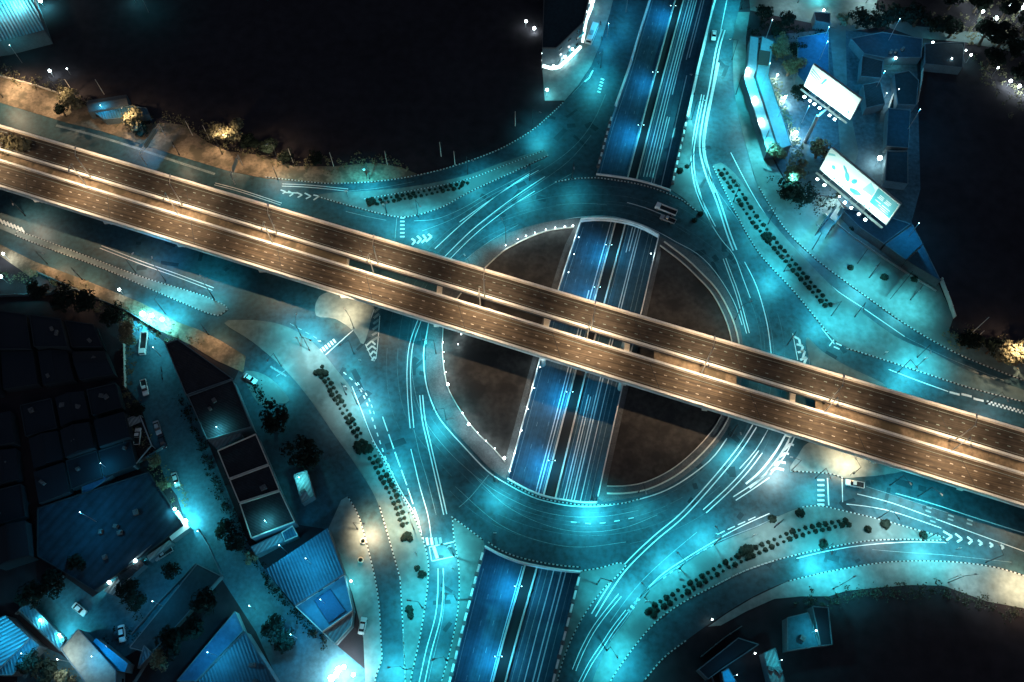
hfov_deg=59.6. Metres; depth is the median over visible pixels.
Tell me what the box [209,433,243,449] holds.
building
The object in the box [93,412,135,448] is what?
building
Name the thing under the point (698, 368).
median ground
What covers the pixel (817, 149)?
tree
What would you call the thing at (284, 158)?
tree
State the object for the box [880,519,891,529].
shrub
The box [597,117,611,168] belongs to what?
balustrade
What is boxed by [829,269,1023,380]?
painted kerb
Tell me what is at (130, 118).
tree
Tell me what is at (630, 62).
parapet
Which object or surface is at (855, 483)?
pickup truck
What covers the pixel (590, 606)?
painted kerb
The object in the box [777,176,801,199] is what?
tree
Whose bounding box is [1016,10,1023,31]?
tree
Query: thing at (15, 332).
building
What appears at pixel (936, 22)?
tree
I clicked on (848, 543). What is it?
painted kerb
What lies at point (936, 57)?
building
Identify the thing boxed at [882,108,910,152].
building
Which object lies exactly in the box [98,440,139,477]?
building
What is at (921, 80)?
fence
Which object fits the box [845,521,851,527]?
shrub
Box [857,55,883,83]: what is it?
building
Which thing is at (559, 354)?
flyover joints
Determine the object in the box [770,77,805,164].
undergrowth
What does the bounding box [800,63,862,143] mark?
billboard
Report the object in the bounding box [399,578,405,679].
painted kerb
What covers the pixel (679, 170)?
shrub
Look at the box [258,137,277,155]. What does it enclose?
tree
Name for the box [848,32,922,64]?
building
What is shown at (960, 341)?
tree
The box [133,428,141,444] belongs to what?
pickup truck
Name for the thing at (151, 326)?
fence
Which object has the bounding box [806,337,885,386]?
traffic island
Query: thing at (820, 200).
undergrowth
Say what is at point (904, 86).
building
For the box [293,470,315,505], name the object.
building
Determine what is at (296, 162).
undergrowth
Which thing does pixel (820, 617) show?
building
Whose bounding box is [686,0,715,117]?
parapet
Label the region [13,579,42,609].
tree
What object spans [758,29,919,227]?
back yards
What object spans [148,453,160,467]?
tree
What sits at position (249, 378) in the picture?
parked car
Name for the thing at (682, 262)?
railing
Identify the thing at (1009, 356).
tree
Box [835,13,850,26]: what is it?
tree
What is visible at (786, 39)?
tree
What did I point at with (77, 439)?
building
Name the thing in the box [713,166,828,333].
painted kerb
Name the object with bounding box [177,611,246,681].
building
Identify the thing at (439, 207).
painted kerb
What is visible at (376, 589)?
painted kerb
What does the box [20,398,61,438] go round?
building
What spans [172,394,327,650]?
undergrowth
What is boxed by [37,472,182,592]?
building
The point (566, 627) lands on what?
balustrade
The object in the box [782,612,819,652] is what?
building
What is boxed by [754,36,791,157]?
building
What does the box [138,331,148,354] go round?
flatbed truck
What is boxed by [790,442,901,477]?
traffic island
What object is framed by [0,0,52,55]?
building
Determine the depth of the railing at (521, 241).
298.11 m
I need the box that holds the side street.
[749,0,1023,52]
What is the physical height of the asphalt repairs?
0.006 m
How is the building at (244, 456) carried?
on the ground at (414, 86)
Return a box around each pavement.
[243,371,288,405]
[328,496,380,681]
[426,218,580,478]
[542,0,612,100]
[598,236,742,501]
[708,561,1023,626]
[733,12,1023,379]
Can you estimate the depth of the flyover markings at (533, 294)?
279.64 m
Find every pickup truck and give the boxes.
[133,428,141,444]
[140,379,148,395]
[155,547,172,560]
[660,214,675,223]
[845,479,864,488]
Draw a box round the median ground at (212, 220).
[0,153,346,264]
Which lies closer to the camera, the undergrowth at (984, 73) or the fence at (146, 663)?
the fence at (146, 663)
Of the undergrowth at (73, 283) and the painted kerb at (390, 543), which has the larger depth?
the undergrowth at (73, 283)
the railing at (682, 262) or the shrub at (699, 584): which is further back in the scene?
the railing at (682, 262)
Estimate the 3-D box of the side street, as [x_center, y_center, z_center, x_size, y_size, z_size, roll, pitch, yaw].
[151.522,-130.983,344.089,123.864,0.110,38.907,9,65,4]
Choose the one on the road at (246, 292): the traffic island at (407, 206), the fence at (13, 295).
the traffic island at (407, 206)
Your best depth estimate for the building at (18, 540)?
250.09 m
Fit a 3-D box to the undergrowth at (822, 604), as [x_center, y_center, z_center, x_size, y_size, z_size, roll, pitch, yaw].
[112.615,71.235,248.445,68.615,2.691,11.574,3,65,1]
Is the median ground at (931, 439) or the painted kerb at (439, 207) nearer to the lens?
the median ground at (931, 439)
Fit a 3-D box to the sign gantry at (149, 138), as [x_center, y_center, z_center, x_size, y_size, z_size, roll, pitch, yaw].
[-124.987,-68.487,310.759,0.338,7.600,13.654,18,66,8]
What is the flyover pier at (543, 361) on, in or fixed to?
on the underpass road at (488, 611)
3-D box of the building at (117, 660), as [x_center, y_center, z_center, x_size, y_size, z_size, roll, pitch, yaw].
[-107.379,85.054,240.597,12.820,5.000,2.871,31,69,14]
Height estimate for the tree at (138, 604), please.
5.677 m
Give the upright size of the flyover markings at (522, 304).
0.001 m
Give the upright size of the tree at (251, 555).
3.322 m
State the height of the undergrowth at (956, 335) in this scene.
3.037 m
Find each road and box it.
[0,0,1023,681]
[452,0,713,681]
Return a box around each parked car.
[71,602,87,616]
[118,624,126,641]
[153,420,161,434]
[158,434,167,448]
[171,471,180,487]
[243,373,257,383]
[358,617,366,634]
[711,30,716,40]
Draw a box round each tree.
[0,132,32,155]
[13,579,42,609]
[15,647,41,676]
[26,276,50,300]
[36,657,57,681]
[37,568,65,599]
[49,280,76,312]
[51,669,76,681]
[53,103,69,116]
[58,87,81,109]
[65,553,85,571]
[70,289,95,312]
[99,300,123,327]
[114,577,139,603]
[117,317,134,333]
[118,327,137,345]
[121,104,142,130]
[125,590,147,612]
[129,120,147,136]
[129,402,145,416]
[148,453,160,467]
[148,648,167,671]
[153,624,181,661]
[155,479,170,490]
[160,561,181,579]
[175,612,204,641]
[188,586,216,616]
[203,121,228,143]
[214,517,236,542]
[221,117,243,143]
[224,532,245,551]
[238,132,258,150]
[244,551,258,564]
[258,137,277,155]
[259,397,289,434]
[260,613,286,645]
[274,627,295,654]
[278,147,293,163]
[279,434,323,471]
[308,149,322,165]
[755,4,773,20]
[766,140,787,159]
[770,40,792,60]
[771,19,785,37]
[774,31,789,47]
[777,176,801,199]
[779,10,796,27]
[782,57,806,76]
[784,159,808,183]
[788,41,807,56]
[790,83,810,101]
[791,181,816,206]
[810,137,831,158]
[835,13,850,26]
[848,6,875,28]
[870,1,894,29]
[887,2,910,24]
[904,0,932,26]
[926,14,951,32]
[942,16,963,37]
[943,0,964,9]
[955,333,970,345]
[962,329,985,348]
[969,0,993,12]
[975,15,1005,45]
[984,46,1008,69]
[985,337,1005,357]
[986,21,1018,50]
[994,340,1023,365]
[999,0,1021,19]
[1007,37,1023,60]
[1010,62,1023,80]
[1012,339,1023,365]
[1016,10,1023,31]
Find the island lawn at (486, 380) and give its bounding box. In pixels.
[443,228,572,459]
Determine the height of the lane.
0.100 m
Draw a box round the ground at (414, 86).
[0,0,1023,681]
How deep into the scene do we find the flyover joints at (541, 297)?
279.42 m
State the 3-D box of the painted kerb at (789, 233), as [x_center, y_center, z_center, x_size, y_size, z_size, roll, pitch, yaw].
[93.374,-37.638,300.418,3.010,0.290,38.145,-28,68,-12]
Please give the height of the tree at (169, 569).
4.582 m
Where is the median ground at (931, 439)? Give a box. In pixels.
[815,400,1023,471]
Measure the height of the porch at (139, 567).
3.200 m
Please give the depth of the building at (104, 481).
260.99 m
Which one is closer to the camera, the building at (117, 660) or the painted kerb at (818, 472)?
the building at (117, 660)
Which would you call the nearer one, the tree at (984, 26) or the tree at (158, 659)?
the tree at (158, 659)
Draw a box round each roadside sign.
[815,205,836,234]
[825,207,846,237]
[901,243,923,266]
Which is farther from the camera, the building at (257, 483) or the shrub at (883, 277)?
the shrub at (883, 277)
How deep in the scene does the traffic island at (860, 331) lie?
286.02 m
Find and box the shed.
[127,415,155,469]
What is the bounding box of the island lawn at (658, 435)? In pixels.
[607,247,730,484]
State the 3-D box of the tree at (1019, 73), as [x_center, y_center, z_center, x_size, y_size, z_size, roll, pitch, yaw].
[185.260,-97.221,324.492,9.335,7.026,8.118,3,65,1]
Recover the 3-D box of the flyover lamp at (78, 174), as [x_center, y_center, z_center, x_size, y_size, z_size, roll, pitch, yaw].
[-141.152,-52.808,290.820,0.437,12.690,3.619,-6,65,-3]
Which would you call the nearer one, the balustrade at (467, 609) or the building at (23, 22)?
the balustrade at (467, 609)
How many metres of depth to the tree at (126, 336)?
278.33 m
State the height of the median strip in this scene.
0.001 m
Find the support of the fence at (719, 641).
on the ground at (414, 86)
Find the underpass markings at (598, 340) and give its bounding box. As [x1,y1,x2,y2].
[454,0,703,681]
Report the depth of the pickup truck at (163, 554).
253.50 m
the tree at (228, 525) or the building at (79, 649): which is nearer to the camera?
the building at (79, 649)
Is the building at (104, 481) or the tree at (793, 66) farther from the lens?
the tree at (793, 66)
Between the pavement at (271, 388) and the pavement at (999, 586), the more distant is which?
the pavement at (271, 388)
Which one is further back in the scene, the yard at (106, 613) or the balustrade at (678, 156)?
the balustrade at (678, 156)
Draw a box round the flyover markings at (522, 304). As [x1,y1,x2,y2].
[0,146,1022,455]
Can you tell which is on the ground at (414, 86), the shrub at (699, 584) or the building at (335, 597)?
the building at (335, 597)
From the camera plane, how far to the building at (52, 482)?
258.95 m
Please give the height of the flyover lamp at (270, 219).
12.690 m
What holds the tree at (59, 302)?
on the ground at (414, 86)
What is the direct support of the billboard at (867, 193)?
on the ground at (414, 86)
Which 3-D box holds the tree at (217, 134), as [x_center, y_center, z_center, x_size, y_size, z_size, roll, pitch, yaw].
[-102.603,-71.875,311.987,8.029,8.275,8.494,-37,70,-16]
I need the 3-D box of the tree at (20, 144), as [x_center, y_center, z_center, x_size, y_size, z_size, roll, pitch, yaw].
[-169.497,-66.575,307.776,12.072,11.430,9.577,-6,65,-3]
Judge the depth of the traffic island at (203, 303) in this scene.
291.25 m
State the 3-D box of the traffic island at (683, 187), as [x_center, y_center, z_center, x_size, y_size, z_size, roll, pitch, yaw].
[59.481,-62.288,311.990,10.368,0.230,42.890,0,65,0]
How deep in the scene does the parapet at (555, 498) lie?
260.96 m
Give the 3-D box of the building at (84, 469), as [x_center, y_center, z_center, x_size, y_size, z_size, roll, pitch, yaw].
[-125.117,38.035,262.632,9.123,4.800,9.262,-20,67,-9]
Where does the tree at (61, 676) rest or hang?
on the ground at (414, 86)
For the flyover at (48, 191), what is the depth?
274.19 m
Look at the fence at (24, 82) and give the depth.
325.99 m
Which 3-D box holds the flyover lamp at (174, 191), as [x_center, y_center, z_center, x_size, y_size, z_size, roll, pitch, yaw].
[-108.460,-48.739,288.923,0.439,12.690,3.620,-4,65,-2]
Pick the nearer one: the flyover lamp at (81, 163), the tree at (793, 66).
the flyover lamp at (81, 163)
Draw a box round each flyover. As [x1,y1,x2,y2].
[0,124,1023,462]
[0,159,1023,508]
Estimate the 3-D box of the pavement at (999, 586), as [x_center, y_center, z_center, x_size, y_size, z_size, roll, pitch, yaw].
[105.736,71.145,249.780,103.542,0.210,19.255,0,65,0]
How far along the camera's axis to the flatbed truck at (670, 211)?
302.22 m
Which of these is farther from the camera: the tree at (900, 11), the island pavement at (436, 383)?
the tree at (900, 11)
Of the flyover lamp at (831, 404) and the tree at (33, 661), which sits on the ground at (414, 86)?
the tree at (33, 661)
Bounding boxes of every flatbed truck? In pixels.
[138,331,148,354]
[654,202,677,215]
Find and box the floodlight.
[328,675,334,681]
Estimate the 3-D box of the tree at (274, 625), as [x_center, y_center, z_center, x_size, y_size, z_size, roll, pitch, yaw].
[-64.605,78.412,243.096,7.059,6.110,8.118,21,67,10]
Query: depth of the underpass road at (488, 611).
282.71 m
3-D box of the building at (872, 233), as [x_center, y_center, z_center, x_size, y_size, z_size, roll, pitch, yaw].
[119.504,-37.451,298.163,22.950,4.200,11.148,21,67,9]
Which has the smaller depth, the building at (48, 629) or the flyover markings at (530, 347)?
the building at (48, 629)
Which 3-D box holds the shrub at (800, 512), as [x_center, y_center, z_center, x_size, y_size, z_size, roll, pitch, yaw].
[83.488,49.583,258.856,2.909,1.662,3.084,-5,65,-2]
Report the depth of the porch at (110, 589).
248.05 m
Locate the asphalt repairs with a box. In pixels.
[136,57,930,631]
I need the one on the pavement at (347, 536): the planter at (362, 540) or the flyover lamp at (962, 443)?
the planter at (362, 540)
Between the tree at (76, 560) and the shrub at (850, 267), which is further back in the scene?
the shrub at (850, 267)
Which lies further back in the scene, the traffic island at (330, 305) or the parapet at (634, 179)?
the parapet at (634, 179)
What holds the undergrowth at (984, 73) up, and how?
on the ground at (414, 86)
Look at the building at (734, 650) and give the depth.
239.25 m
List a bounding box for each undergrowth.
[0,64,407,174]
[0,268,204,344]
[28,650,80,681]
[103,584,217,643]
[119,317,188,508]
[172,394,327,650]
[249,380,265,405]
[747,18,825,43]
[767,176,841,215]
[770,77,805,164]
[794,578,1023,624]
[931,0,1023,50]
[942,325,1023,368]
[968,54,1023,117]
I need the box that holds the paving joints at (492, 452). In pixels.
[428,219,740,498]
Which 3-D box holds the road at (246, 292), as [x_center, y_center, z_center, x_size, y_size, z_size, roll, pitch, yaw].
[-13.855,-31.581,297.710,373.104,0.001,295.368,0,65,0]
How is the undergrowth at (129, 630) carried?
on the yard at (106, 613)
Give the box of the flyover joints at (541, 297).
[23,135,950,435]
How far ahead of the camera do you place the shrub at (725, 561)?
252.93 m
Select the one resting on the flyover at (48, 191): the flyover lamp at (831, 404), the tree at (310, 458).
the flyover lamp at (831, 404)
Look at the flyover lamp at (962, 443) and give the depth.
251.55 m
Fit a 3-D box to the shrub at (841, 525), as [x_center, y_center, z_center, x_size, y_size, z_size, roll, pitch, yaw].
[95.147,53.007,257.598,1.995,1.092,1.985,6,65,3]
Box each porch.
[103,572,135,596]
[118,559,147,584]
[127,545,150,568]
[147,540,174,562]
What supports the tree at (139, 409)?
on the ground at (414, 86)
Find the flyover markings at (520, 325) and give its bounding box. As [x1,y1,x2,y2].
[0,165,1022,479]
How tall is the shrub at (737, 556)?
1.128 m
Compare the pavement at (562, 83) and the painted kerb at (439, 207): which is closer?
the painted kerb at (439, 207)
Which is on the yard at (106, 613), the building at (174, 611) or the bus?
the building at (174, 611)
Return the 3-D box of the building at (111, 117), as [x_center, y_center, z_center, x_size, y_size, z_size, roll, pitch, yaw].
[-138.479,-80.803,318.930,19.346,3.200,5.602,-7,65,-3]
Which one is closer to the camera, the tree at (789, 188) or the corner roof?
the corner roof
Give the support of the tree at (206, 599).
on the ground at (414, 86)
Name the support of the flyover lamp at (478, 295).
on the flyover at (48, 191)
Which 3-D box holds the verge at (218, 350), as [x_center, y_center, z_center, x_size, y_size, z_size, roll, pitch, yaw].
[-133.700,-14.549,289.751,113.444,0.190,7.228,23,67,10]
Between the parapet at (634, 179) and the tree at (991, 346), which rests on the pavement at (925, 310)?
the tree at (991, 346)
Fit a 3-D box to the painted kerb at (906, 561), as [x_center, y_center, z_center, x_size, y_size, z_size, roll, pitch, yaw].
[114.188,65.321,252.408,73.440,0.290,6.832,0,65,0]
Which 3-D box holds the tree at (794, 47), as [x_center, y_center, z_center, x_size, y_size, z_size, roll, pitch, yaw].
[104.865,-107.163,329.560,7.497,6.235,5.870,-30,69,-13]
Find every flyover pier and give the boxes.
[434,286,442,326]
[540,318,548,366]
[618,342,629,390]
[785,392,795,437]
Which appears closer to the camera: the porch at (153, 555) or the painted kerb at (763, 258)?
the porch at (153, 555)
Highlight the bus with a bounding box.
[585,22,597,44]
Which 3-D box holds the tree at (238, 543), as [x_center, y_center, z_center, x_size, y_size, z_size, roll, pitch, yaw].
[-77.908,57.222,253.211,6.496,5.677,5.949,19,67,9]
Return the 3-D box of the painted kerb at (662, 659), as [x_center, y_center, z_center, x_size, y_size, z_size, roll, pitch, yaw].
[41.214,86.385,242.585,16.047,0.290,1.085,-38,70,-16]
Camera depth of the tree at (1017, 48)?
325.15 m
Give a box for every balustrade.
[448,552,483,681]
[552,577,579,681]
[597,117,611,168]
[671,122,686,184]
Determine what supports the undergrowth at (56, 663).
on the ground at (414, 86)
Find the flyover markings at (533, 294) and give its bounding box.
[1,136,1022,450]
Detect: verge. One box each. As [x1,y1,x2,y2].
[0,74,415,182]
[0,244,245,371]
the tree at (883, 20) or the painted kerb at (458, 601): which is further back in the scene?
the tree at (883, 20)
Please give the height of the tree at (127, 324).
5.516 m
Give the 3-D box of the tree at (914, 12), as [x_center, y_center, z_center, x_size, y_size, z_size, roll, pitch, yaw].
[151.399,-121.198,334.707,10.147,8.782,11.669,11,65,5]
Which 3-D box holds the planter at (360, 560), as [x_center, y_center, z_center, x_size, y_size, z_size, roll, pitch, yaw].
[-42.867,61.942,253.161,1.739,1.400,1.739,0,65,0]
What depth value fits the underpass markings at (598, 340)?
281.10 m
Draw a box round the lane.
[829,27,857,164]
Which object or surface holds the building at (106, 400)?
on the ground at (414, 86)
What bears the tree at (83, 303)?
on the ground at (414, 86)
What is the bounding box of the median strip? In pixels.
[494,0,682,681]
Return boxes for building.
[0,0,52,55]
[0,310,37,354]
[0,358,4,397]
[0,411,21,449]
[0,448,24,487]
[0,484,30,526]
[0,521,39,570]
[0,615,39,668]
[0,638,47,675]
[1,351,42,392]
[19,603,67,650]
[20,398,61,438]
[29,314,74,353]
[29,431,67,470]
[33,462,74,505]
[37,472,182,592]
[38,349,78,387]
[55,391,93,428]
[60,422,100,458]
[61,629,124,681]
[64,320,106,350]
[66,450,103,491]
[72,351,117,382]
[82,471,114,492]
[86,95,130,118]
[86,383,125,418]
[92,638,134,673]
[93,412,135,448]
[96,105,151,124]
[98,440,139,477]
[129,564,221,652]
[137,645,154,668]
[165,339,237,396]
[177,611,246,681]
[188,380,256,440]
[196,631,279,681]
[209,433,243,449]
[217,434,272,478]
[229,465,283,502]
[240,491,298,542]
[251,533,286,557]
[265,528,347,605]
[281,526,299,543]
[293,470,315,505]
[295,575,355,631]
[323,611,354,644]
[541,0,592,69]
[696,638,758,679]
[719,668,736,681]
[741,36,776,159]
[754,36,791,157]
[759,648,784,681]
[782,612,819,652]
[794,32,829,102]
[807,606,832,647]
[811,11,830,31]
[837,208,910,249]
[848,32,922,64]
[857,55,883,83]
[859,81,885,115]
[881,151,907,189]
[881,225,940,286]
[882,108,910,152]
[890,70,918,111]
[921,42,964,74]
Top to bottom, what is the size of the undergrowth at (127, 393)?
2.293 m
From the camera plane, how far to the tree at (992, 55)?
323.20 m
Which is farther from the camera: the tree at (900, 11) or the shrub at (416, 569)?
the tree at (900, 11)
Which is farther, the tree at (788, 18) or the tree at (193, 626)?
the tree at (788, 18)
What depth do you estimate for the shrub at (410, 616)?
246.74 m
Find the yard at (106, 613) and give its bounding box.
[19,533,217,656]
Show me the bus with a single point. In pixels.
(591, 33)
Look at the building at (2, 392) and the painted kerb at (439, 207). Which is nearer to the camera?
the building at (2, 392)
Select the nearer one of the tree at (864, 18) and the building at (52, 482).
the building at (52, 482)
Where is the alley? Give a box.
[125,318,378,681]
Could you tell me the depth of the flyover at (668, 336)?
279.66 m
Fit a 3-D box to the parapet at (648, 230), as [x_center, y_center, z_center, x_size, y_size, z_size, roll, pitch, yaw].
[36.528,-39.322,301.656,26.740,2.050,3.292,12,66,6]
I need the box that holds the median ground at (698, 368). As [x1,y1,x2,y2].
[654,351,735,383]
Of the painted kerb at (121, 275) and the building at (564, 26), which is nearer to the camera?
the painted kerb at (121, 275)
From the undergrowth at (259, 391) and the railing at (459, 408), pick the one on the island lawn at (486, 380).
the railing at (459, 408)
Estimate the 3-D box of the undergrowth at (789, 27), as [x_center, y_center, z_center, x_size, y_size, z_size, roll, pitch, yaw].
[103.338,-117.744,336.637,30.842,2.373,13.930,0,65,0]
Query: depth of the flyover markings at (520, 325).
275.83 m
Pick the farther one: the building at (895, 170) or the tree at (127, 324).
the building at (895, 170)
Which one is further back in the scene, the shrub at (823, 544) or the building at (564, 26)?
the building at (564, 26)
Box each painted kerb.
[15,230,227,315]
[265,101,563,183]
[318,155,547,217]
[348,497,382,681]
[364,150,542,198]
[372,440,428,681]
[379,506,400,577]
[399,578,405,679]
[441,518,459,681]
[451,516,482,539]
[488,541,580,567]
[507,481,639,505]
[555,177,695,210]
[557,562,626,681]
[610,561,770,681]
[643,640,685,680]
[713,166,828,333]
[718,505,943,583]
[758,186,828,269]
[788,560,1023,581]
[790,470,844,478]
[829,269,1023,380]
[846,348,1021,401]
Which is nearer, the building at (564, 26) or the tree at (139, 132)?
the tree at (139, 132)
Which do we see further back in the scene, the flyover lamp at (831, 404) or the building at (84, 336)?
the building at (84, 336)
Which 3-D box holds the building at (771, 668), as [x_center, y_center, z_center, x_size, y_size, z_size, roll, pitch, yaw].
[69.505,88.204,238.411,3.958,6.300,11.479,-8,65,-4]
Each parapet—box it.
[484,545,579,572]
[507,478,596,503]
[508,219,581,473]
[581,217,658,237]
[596,173,670,191]
[597,235,658,496]
[615,0,650,106]
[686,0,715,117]
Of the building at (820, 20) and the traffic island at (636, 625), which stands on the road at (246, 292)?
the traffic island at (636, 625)
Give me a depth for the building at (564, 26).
326.96 m
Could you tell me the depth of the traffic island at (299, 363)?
270.07 m
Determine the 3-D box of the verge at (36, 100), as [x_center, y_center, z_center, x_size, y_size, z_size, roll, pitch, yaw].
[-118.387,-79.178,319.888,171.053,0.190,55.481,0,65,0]
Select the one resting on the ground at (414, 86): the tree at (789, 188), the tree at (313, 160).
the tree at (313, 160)
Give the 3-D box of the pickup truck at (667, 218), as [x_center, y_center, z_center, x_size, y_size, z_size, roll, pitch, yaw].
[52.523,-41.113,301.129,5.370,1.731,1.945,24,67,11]
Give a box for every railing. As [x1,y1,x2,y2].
[442,329,504,461]
[456,226,573,298]
[607,415,728,493]
[660,241,739,343]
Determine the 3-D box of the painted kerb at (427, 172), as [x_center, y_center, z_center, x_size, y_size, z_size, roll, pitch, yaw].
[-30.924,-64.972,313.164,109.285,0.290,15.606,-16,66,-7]
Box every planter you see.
[357,557,363,562]
[360,538,365,543]
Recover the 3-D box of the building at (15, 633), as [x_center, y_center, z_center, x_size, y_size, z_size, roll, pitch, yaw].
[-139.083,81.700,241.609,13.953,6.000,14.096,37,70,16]
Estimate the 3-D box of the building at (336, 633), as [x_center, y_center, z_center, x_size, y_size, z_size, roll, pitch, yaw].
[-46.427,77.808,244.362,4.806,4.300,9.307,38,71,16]
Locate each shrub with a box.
[405,605,413,613]
[407,612,413,619]
[414,565,419,571]
[417,570,426,578]
[652,601,657,607]
[660,603,666,609]
[666,600,672,606]
[676,167,683,173]
[685,588,690,595]
[696,581,702,587]
[722,558,728,565]
[734,553,740,559]
[768,514,776,522]
[768,543,774,549]
[786,536,792,541]
[789,528,795,534]
[795,507,805,517]
[818,539,828,548]
[839,522,844,528]
[842,517,848,523]
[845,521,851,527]
[847,264,853,270]
[864,525,871,533]
[880,273,888,279]
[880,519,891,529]
[910,275,917,282]
[919,530,927,538]
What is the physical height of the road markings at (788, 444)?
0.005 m
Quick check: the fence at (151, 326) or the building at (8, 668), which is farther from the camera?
the fence at (151, 326)
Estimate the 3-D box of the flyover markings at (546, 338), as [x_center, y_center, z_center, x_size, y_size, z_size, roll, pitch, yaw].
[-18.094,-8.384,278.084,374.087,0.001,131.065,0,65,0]
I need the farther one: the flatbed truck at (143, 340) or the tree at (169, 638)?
the flatbed truck at (143, 340)
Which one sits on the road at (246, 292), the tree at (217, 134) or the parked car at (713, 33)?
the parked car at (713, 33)
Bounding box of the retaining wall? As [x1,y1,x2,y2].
[451,1,650,681]
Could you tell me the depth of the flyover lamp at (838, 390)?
258.04 m
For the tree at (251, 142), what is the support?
on the ground at (414, 86)
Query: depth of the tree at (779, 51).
325.91 m
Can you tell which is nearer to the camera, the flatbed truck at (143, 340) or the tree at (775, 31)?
the flatbed truck at (143, 340)
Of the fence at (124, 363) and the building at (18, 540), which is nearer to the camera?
the building at (18, 540)
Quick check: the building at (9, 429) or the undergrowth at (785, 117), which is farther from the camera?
the undergrowth at (785, 117)
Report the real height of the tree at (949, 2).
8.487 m
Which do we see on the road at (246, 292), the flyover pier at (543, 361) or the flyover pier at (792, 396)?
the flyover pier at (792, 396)
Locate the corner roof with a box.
[170,511,192,542]
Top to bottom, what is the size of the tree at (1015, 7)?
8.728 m
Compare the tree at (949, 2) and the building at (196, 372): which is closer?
the building at (196, 372)
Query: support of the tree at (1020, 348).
on the pavement at (925, 310)
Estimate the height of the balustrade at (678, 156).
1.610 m
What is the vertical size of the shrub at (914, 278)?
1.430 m
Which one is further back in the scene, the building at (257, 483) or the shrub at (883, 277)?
the shrub at (883, 277)
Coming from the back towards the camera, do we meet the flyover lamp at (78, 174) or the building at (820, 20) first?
the building at (820, 20)
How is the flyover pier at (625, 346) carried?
on the underpass road at (488, 611)
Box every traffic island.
[0,224,226,314]
[225,320,427,681]
[315,292,373,343]
[319,149,547,215]
[442,517,484,681]
[554,563,625,681]
[593,506,941,681]
[670,114,701,211]
[713,163,1023,401]
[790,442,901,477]
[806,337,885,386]
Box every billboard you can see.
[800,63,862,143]
[816,146,901,228]
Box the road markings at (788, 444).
[0,0,1023,681]
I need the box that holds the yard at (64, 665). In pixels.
[17,649,83,681]
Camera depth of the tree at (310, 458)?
260.41 m
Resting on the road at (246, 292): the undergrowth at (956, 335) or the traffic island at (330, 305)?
the traffic island at (330, 305)
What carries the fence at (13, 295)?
on the ground at (414, 86)
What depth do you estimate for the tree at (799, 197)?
299.94 m
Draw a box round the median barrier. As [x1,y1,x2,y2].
[492,0,683,681]
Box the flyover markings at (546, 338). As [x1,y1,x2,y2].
[0,170,1023,494]
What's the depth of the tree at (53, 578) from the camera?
246.44 m
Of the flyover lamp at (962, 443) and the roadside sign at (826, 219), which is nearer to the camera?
the flyover lamp at (962, 443)
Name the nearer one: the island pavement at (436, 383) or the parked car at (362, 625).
the parked car at (362, 625)
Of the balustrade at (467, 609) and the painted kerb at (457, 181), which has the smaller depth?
the balustrade at (467, 609)
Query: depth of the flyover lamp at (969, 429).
252.30 m
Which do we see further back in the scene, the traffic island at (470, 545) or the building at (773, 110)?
the building at (773, 110)
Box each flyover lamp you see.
[68,164,86,185]
[74,146,90,177]
[163,193,177,213]
[169,174,182,205]
[261,223,272,242]
[267,203,276,233]
[366,254,373,273]
[477,289,480,306]
[824,397,838,411]
[828,374,844,401]
[951,437,971,450]
[955,414,977,439]
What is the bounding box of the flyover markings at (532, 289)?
[2,131,1021,435]
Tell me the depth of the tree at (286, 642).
240.88 m
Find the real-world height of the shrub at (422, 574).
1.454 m
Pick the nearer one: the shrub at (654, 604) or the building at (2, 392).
the shrub at (654, 604)
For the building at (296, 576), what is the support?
on the ground at (414, 86)
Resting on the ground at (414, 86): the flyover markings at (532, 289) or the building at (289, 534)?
the building at (289, 534)
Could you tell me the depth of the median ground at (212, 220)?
295.39 m
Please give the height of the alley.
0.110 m
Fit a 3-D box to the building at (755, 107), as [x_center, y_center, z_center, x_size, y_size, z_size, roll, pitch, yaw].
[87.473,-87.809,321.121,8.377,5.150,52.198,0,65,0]
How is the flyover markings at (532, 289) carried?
on the flyover at (668, 336)
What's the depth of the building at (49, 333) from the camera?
277.63 m
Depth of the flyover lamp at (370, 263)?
276.13 m
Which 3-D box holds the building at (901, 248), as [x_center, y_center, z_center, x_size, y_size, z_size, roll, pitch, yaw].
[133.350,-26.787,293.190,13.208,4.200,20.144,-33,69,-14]
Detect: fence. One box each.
[0,75,62,93]
[0,288,77,296]
[36,271,160,332]
[123,343,126,387]
[131,563,195,634]
[133,528,223,681]
[138,446,164,462]
[700,626,741,656]
[824,213,936,291]
[917,68,923,102]
[940,277,955,318]
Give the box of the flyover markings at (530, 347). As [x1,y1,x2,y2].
[2,183,1022,500]
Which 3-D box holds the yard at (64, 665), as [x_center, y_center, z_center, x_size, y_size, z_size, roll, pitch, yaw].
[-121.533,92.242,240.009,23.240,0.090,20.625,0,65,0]
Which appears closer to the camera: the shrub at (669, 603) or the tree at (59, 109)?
the shrub at (669, 603)
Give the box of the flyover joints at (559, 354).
[25,170,976,488]
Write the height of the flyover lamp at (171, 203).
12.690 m
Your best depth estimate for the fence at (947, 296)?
288.02 m
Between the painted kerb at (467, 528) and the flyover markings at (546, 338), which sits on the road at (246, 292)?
the painted kerb at (467, 528)
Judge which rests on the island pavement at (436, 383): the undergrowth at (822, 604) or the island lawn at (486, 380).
the island lawn at (486, 380)
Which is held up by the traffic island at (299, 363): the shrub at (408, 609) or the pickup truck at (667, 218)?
the shrub at (408, 609)
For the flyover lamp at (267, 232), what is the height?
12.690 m

